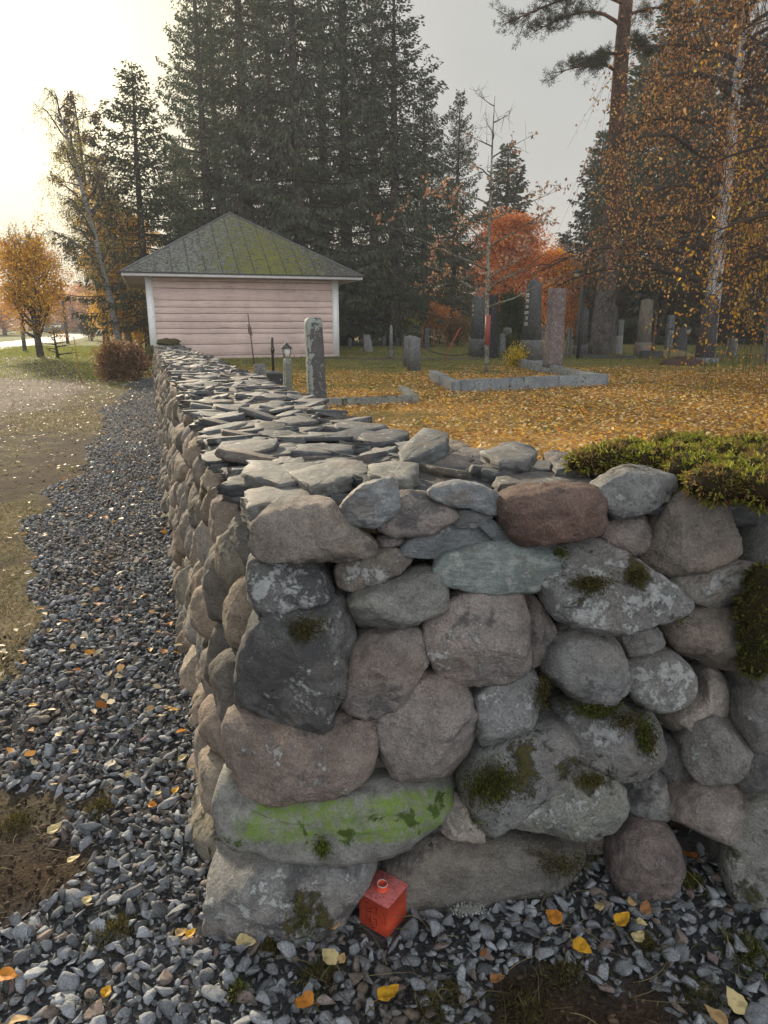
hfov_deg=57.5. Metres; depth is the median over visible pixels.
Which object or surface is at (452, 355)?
chain
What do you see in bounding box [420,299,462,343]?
bush
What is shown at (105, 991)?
fallen leaf
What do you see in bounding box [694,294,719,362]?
obelisk
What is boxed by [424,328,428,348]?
gravestone
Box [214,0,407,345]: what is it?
spruce tree
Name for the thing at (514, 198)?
spruce tree
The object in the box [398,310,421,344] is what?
bush
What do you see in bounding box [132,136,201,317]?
spruce tree
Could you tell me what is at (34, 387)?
path
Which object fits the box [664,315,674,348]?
gravestone
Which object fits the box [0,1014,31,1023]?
fallen leaf
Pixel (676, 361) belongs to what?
heap
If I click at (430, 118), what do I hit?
spruce tree
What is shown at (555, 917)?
fallen leaf
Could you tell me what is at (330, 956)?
fallen leaf
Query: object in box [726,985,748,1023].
fallen leaf
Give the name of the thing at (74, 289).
orange tree
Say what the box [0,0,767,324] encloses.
sky
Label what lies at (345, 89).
spruce tree
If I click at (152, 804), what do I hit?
fallen leaf
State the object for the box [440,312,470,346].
bush
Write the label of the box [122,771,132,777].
fallen leaf
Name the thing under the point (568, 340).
gravestone
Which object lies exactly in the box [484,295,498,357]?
gravestone
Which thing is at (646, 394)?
leaf litter
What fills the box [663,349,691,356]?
heap
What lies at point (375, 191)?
spruce tree
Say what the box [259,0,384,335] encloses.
spruce tree
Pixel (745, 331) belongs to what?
spruce tree
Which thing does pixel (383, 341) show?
gravestone
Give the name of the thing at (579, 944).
fallen leaf
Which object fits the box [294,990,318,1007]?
fallen leaf
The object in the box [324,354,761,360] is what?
cemetery path
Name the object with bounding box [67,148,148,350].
birch tree
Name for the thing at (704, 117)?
spruce tree
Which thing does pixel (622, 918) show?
fallen leaf
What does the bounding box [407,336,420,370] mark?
gravestone
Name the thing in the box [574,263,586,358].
lamp post
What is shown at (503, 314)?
bush
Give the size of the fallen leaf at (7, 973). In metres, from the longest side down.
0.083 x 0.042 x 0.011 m
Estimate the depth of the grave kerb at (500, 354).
26.13 m
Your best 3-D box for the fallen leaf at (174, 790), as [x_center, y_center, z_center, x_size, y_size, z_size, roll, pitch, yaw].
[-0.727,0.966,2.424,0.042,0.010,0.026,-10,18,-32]
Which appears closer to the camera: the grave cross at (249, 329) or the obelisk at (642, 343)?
the grave cross at (249, 329)
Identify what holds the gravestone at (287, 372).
on the ground at (36, 455)
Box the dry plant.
[86,329,139,381]
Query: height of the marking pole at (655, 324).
1.756 m
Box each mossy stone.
[144,345,153,359]
[156,338,180,345]
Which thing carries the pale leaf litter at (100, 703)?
on the ground at (36, 455)
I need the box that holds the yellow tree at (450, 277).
[428,240,465,318]
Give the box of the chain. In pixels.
[421,346,484,355]
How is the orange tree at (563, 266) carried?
on the ground at (36, 455)
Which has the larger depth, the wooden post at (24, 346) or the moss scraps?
the wooden post at (24, 346)
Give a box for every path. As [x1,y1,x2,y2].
[0,356,91,422]
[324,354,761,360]
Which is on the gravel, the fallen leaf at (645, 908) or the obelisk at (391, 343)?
the fallen leaf at (645, 908)
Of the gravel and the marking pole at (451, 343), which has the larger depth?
the marking pole at (451, 343)
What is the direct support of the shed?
on the ground at (36, 455)
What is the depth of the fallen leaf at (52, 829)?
2.25 m
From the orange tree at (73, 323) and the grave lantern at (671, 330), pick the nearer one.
the grave lantern at (671, 330)
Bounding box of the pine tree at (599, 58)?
[489,0,698,354]
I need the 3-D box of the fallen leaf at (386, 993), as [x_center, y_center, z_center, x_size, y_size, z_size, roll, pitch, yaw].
[-0.001,1.161,1.689,0.077,0.009,0.047,0,15,0]
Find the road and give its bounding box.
[0,332,89,349]
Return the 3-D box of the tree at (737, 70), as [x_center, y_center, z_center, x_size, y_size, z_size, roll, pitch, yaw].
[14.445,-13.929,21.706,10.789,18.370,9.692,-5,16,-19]
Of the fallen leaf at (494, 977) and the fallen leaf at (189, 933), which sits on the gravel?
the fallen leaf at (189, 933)
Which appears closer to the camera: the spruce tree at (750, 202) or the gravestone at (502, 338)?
the gravestone at (502, 338)
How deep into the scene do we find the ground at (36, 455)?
2.54 m
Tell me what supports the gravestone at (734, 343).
on the ground at (36, 455)
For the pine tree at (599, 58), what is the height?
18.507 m
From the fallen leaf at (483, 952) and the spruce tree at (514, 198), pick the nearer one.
the fallen leaf at (483, 952)
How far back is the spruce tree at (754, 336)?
48.01 m
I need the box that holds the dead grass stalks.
[0,767,767,1023]
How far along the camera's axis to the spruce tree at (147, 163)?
34.29 m
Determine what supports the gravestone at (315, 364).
on the ground at (36, 455)
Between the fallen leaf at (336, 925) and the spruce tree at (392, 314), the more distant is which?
the spruce tree at (392, 314)
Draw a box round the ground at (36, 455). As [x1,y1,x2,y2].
[0,325,767,1023]
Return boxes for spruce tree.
[30,314,59,330]
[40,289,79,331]
[51,59,202,347]
[60,280,98,330]
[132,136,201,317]
[143,0,261,238]
[147,0,337,254]
[157,0,268,234]
[205,0,339,246]
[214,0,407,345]
[256,0,430,344]
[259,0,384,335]
[305,0,486,347]
[327,0,449,340]
[372,76,482,342]
[410,89,495,342]
[456,269,475,319]
[463,142,547,335]
[556,127,631,338]
[562,229,573,253]
[565,39,698,342]
[577,0,732,344]
[619,0,766,339]
[654,34,767,344]
[728,158,767,335]
[746,186,767,337]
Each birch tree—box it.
[22,87,147,344]
[43,89,109,343]
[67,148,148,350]
[86,214,160,347]
[498,0,767,361]
[630,0,767,393]
[721,180,767,346]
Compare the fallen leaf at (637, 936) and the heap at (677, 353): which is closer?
the fallen leaf at (637, 936)
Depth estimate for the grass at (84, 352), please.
17.06 m
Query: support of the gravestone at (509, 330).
on the ground at (36, 455)
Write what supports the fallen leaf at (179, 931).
on the gravel
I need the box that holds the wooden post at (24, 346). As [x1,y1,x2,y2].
[21,332,26,350]
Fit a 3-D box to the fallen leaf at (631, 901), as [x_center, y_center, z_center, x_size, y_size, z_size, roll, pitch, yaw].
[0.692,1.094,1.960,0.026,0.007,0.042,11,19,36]
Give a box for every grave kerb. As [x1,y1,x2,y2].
[327,386,418,406]
[429,359,608,392]
[498,351,512,357]
[580,355,637,358]
[639,351,662,358]
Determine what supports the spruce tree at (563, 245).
on the ground at (36, 455)
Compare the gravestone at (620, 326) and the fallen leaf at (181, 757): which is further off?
the gravestone at (620, 326)
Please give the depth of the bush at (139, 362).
19.91 m
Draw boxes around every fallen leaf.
[0,967,20,981]
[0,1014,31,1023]
[45,822,61,834]
[63,854,80,864]
[81,895,91,903]
[98,985,110,1001]
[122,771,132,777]
[145,801,156,806]
[170,786,178,795]
[170,928,186,937]
[176,754,187,761]
[181,928,195,939]
[227,933,255,946]
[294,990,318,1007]
[322,948,339,971]
[328,922,339,930]
[337,952,345,963]
[368,984,398,1002]
[480,948,486,957]
[483,973,503,982]
[546,909,566,928]
[566,933,591,953]
[594,902,603,912]
[609,912,629,928]
[627,896,635,905]
[631,931,644,942]
[633,917,646,924]
[640,900,651,918]
[683,851,701,860]
[704,1004,727,1023]
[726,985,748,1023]
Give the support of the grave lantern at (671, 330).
on the ground at (36, 455)
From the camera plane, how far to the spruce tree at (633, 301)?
42.03 m
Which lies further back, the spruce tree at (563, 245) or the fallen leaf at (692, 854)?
the spruce tree at (563, 245)
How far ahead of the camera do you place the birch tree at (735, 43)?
23.68 m
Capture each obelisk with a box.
[389,325,392,357]
[519,279,542,361]
[572,286,582,354]
[580,307,588,354]
[633,299,652,355]
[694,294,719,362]
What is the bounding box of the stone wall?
[152,345,767,947]
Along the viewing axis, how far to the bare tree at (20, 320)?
144.73 m
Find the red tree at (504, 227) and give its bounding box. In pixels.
[459,205,562,326]
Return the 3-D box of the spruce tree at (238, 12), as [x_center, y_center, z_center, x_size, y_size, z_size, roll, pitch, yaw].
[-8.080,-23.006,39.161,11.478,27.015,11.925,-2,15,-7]
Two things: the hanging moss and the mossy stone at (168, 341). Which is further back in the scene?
the mossy stone at (168, 341)
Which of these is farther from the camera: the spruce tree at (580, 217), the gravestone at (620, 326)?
the spruce tree at (580, 217)
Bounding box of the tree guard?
[485,315,490,344]
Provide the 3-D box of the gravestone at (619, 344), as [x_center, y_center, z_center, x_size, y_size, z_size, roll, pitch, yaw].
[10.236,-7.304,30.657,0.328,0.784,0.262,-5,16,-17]
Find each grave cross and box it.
[247,313,254,363]
[264,337,282,385]
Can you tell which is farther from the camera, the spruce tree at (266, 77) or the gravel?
the spruce tree at (266, 77)
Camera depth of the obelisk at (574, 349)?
29.93 m
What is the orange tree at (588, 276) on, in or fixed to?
on the ground at (36, 455)
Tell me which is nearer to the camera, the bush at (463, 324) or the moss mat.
the moss mat
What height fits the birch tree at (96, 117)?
14.170 m
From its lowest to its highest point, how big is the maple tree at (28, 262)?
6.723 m
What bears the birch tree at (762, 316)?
on the ground at (36, 455)
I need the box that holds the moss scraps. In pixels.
[0,790,767,1023]
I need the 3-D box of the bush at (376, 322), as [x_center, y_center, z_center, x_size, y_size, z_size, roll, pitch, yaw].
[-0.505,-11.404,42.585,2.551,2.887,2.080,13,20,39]
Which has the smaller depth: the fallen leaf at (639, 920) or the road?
the fallen leaf at (639, 920)
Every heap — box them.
[659,356,706,365]
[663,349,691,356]
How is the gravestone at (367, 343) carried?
on the ground at (36, 455)
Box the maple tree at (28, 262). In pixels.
[0,207,81,356]
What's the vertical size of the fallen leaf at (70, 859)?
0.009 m
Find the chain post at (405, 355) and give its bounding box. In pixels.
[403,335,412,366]
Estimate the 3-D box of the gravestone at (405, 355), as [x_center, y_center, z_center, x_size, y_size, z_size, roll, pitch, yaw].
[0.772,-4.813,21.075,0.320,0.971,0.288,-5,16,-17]
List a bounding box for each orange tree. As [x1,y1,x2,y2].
[0,301,30,334]
[48,291,99,332]
[59,282,105,317]
[515,238,591,339]
[561,261,594,333]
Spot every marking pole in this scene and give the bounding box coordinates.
[73,337,81,382]
[443,328,459,360]
[651,312,657,350]
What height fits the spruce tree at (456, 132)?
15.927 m
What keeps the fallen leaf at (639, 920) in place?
on the gravel
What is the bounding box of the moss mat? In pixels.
[562,428,767,516]
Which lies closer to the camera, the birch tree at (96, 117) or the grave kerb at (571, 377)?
the grave kerb at (571, 377)
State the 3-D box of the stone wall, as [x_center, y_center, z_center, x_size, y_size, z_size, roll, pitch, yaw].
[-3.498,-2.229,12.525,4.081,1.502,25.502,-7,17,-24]
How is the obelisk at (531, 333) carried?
on the ground at (36, 455)
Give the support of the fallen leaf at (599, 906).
on the ground at (36, 455)
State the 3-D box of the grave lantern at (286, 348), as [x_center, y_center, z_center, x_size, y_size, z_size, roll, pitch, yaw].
[-1.899,-2.832,13.737,0.196,0.961,0.196,-5,16,-17]
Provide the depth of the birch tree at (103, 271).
33.07 m
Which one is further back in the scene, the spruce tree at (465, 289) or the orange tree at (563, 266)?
the spruce tree at (465, 289)
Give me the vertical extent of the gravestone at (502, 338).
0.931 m
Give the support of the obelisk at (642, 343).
on the ground at (36, 455)
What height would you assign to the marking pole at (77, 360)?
1.339 m
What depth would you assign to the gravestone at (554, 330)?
17.88 m
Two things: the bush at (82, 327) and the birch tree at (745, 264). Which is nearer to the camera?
the birch tree at (745, 264)
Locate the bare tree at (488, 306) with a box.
[368,85,618,374]
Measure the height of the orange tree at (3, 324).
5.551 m
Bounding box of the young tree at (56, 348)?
[40,327,79,357]
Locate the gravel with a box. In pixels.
[0,376,767,1023]
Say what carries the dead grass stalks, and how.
on the ground at (36, 455)
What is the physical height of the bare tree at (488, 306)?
6.760 m
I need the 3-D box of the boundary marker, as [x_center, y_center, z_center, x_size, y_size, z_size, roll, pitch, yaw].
[-0.003,1.077,1.934,0.102,0.130,0.100,10,18,34]
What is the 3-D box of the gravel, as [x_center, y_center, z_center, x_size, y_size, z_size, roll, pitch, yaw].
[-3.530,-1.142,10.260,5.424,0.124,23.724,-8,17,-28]
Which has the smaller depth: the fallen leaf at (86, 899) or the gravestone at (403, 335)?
the fallen leaf at (86, 899)
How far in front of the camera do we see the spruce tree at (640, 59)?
47.46 m
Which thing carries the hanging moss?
hanging from the stone wall
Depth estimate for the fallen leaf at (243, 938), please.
1.83 m
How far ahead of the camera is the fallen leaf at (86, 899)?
1.97 m
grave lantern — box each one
[281,342,291,357]
[668,327,674,354]
[685,327,691,355]
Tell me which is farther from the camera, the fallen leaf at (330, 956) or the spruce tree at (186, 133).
the spruce tree at (186, 133)
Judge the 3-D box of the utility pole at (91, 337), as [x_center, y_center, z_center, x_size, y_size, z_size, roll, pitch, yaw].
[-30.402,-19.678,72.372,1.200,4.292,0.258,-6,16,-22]
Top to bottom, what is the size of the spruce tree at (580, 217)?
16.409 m
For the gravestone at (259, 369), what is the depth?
15.16 m
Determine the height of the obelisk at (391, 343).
1.221 m
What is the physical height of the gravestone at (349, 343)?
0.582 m
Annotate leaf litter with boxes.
[0,356,187,766]
[246,365,767,459]
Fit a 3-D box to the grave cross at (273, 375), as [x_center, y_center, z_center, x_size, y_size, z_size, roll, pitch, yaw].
[-2.252,-2.966,14.219,0.340,1.122,0.320,-5,16,-17]
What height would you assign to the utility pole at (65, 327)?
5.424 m
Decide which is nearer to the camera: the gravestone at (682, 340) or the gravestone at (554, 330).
the gravestone at (554, 330)
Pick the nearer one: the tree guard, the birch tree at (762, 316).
the tree guard
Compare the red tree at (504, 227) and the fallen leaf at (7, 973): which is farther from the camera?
the red tree at (504, 227)
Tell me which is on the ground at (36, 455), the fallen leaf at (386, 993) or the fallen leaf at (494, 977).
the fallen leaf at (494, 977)
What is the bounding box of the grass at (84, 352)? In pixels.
[0,344,767,679]
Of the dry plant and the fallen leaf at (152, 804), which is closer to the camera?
the fallen leaf at (152, 804)
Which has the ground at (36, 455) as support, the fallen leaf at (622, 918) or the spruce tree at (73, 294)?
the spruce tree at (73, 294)
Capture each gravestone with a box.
[254,364,265,374]
[283,358,291,390]
[304,317,326,404]
[348,338,351,348]
[363,335,372,351]
[382,336,385,346]
[402,334,405,347]
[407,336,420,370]
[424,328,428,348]
[468,295,484,356]
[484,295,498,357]
[498,333,505,350]
[503,327,511,348]
[538,288,566,373]
[565,327,572,355]
[610,306,617,352]
[612,336,622,353]
[617,320,623,335]
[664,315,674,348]
[673,328,687,351]
[726,338,737,354]
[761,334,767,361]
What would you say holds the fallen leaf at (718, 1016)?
on the gravel
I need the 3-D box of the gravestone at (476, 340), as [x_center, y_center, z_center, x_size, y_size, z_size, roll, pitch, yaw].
[3.607,-7.151,27.003,0.495,2.331,0.495,-5,16,-17]
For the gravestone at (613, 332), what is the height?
2.084 m
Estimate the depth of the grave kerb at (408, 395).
11.40 m
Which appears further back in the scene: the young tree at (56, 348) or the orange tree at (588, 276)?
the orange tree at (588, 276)
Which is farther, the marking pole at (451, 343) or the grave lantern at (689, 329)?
the grave lantern at (689, 329)
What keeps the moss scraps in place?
on the ground at (36, 455)
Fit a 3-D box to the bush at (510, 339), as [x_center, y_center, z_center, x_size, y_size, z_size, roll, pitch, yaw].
[4.729,-6.529,27.173,1.424,1.396,1.627,0,15,0]
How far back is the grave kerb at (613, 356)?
26.53 m
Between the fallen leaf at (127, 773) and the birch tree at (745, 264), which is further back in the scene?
the birch tree at (745, 264)
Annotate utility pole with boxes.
[59,280,69,343]
[84,304,93,340]
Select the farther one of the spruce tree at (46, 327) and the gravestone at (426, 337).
the spruce tree at (46, 327)
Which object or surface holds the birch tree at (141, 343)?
on the ground at (36, 455)
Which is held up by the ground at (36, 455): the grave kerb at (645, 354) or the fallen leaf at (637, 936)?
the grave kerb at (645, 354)
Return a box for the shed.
[119,212,363,362]
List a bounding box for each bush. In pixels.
[76,314,99,339]
[91,336,156,380]
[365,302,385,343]
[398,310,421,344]
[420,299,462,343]
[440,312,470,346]
[484,288,525,345]
[498,328,521,350]
[500,340,531,367]
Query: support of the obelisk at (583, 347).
on the ground at (36, 455)
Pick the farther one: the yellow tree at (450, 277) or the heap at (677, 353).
the yellow tree at (450, 277)
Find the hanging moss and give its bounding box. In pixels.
[731,560,767,682]
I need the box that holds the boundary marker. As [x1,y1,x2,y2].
[359,869,407,937]
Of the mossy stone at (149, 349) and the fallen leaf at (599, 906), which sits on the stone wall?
the mossy stone at (149, 349)

